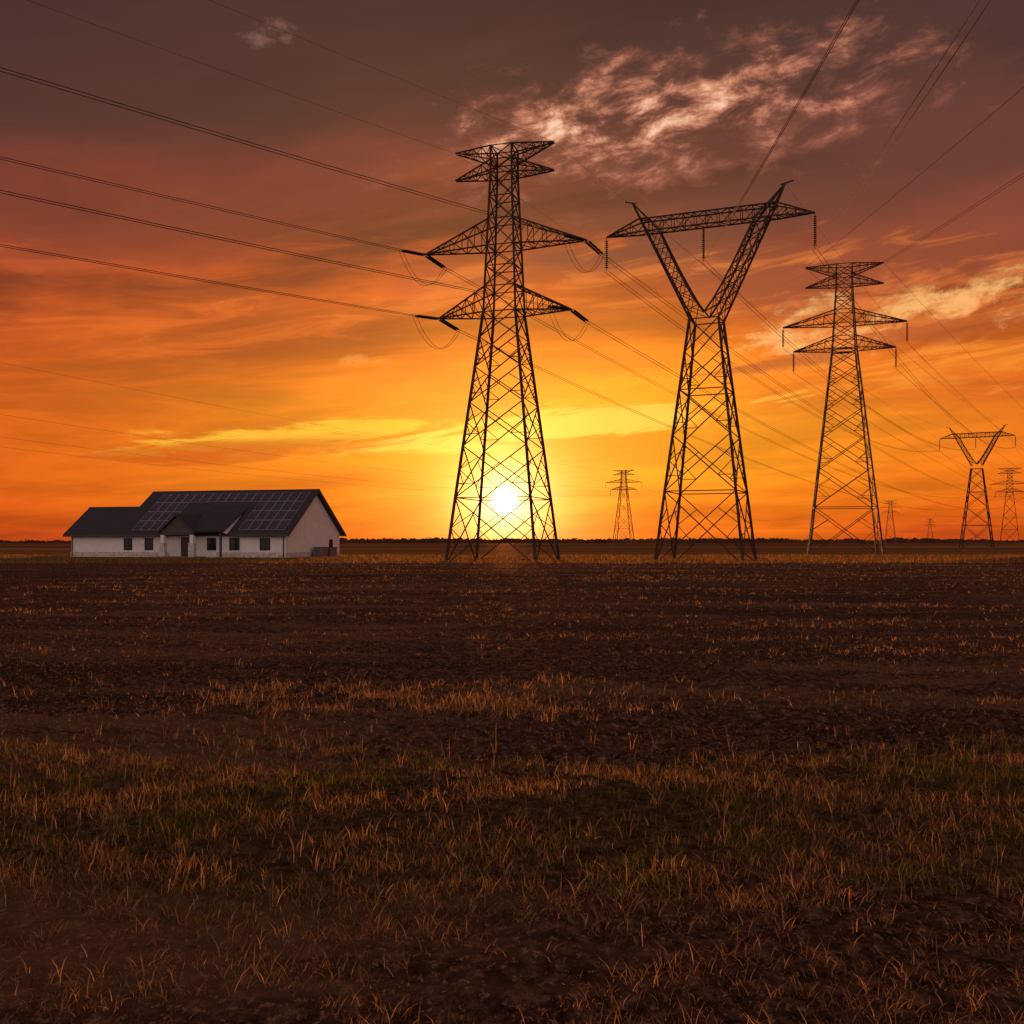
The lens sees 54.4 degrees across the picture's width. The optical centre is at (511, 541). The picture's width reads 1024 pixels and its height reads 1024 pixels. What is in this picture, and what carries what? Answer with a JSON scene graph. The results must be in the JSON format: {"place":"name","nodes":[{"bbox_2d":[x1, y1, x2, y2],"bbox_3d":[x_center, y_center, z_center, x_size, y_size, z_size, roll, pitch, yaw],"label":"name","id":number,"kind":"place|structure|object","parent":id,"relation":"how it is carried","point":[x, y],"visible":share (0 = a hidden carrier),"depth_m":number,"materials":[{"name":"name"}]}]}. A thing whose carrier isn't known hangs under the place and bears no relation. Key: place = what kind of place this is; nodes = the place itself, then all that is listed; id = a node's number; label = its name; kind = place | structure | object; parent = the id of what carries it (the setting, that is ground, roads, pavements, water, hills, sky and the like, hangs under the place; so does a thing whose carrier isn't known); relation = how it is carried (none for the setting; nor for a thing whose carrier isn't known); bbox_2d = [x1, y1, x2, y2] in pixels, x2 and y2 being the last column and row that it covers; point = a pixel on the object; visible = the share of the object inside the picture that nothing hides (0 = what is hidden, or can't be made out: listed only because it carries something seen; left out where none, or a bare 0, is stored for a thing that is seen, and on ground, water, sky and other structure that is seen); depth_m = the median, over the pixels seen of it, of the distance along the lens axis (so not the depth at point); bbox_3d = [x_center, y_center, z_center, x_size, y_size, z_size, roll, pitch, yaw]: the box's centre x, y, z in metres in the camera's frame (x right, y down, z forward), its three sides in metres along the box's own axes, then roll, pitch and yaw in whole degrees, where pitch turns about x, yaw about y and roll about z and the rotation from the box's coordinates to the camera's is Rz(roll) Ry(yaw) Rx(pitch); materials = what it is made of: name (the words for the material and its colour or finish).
{"place":"outdoors","nodes":[
{"label":"outdoors","id":0,"kind":"place"},
{"bbox_2d":[0,543,1023,1023],"bbox_3d":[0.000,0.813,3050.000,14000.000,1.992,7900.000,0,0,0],"label":"ground","id":1,"kind":"structure","parent":0,"point":[494,989],"depth_m":7.64,"materials":[{"name":"soil"}]},
{"bbox_2d":[63,489,346,557],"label":"farmhouse","id":2,"kind":"object","parent":1,"relation":"on","point":[287,523],"visible":0.99,"depth_m":112.01,"materials":[{"name":"white paint"}]},
{"bbox_2d":[124,537,332,555],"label":"window frames","id":3,"kind":"structure","parent":2,"relation":"in","point":[184,540],"depth_m":110.26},
{"bbox_2d":[125,538,331,549],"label":"window glass","id":4,"kind":"structure","parent":2,"relation":"in","point":[211,541],"depth_m":109.40,"materials":[{"name":"black glass"}]},
{"bbox_2d":[399,141,603,561],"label":"transmission tower","id":5,"kind":"structure","parent":1,"relation":"on","point":[444,317],"depth_m":89.53,"materials":[{"name":"metal"}]},
{"bbox_2d":[399,235,603,348],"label":"jumper cable","id":6,"kind":"object","parent":5,"relation":"attached to","point":[547,308],"visible":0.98,"depth_m":90.03,"materials":[{"name":"metal"}]},
{"bbox_2d":[0,67,1023,509],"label":"power line","id":7,"kind":"object","parent":5,"relation":"attached to","point":[372,269],"visible":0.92,"depth_m":74.74,"materials":[{"name":"metal"}]},
{"bbox_2d":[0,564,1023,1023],"bbox_3d":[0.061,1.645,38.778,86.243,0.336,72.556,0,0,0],"label":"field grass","id":8,"kind":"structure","parent":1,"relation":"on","point":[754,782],"depth_m":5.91,"materials":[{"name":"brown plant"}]},
{"bbox_2d":[0,537,1023,542],"bbox_3d":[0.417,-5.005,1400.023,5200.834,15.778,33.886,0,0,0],"label":"distant treeline","id":9,"kind":"object","parent":1,"relation":"on","point":[640,540],"visible":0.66,"depth_m":1399.37,"materials":[{"name":"black plant"}]},
{"bbox_2d":[605,470,639,544],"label":"transmission tower","id":10,"kind":"structure","parent":1,"relation":"on","point":[621,489],"depth_m":482.83,"materials":[{"name":"metal"}]},
{"bbox_2d":[0,362,627,495],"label":"power line","id":11,"kind":"object","parent":10,"relation":"attached to","point":[248,451],"visible":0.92,"depth_m":218.02,"materials":[{"name":"metal"}]},
{"bbox_2d":[608,489,828,520],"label":"power line","id":12,"kind":"object","parent":10,"relation":"attached to","point":[712,508],"visible":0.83,"depth_m":601.56,"materials":[{"name":"metal"}]},
{"bbox_2d":[605,180,816,561],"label":"transmission tower","id":13,"kind":"structure","parent":1,"relation":"on","point":[648,220],"depth_m":89.44,"materials":[{"name":"metal"}]},
{"bbox_2d":[605,0,1013,451],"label":"power line","id":14,"kind":"object","parent":13,"relation":"attached to","point":[836,215],"visible":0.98,"depth_m":71.56,"materials":[{"name":"metal"}]},
{"bbox_2d":[646,187,997,427],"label":"power line","id":15,"kind":"object","parent":13,"relation":"attached to","point":[864,288],"visible":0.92,"depth_m":126.70,"materials":[{"name":"metal"}]},
{"bbox_2d":[782,262,907,554],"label":"transmission tower","id":16,"kind":"structure","parent":1,"relation":"on","point":[859,375],"depth_m":130.34,"materials":[{"name":"metal"}]},
{"bbox_2d":[785,263,1023,499],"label":"power line","id":17,"kind":"object","parent":16,"relation":"attached to","point":[924,393],"visible":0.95,"depth_m":166.43,"materials":[{"name":"metal"}]},
{"bbox_2d":[808,87,1023,265],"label":"power line","id":18,"kind":"object","parent":16,"relation":"attached to","point":[957,215],"visible":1,"depth_m":101.80,"materials":[{"name":"metal"}]},
{"bbox_2d":[879,500,901,543],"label":"transmission tower","id":19,"kind":"structure","parent":1,"relation":"on","point":[891,503],"depth_m":849.42,"materials":[{"name":"metal"}]},
{"bbox_2d":[925,518,936,538],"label":"transmission tower","id":20,"kind":"structure","parent":1,"relation":"on","point":[929,519],"depth_m":1499.97,"materials":[{"name":"metal"}]},
{"bbox_2d":[939,424,1015,547],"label":"transmission tower","id":21,"kind":"structure","parent":1,"relation":"on","point":[956,436],"depth_m":271.56,"materials":[{"name":"metal"}]},
{"bbox_2d":[990,468,1023,544],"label":"transmission tower","id":22,"kind":"structure","parent":1,"relation":"on","point":[1010,473],"depth_m":502.88,"materials":[{"name":"metal"}]},
{"bbox_2d":[28,0,986,468],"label":"power line","id":23,"kind":"object","parent":22,"relation":"hanging from","point":[440,148],"visible":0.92,"depth_m":81.42,"materials":[{"name":"metal"}]},
{"bbox_2d":[0,553,1023,563],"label":"pasture grass","id":24,"kind":"structure","parent":0,"point":[411,558],"depth_m":92.77,"materials":[{"name":"brown plant"}]},
{"bbox_2d":[0,0,1023,541],"label":"sky","id":25,"kind":"structure","parent":0,"point":[675,106],"materials":[{"name":"orange"}]}
]}

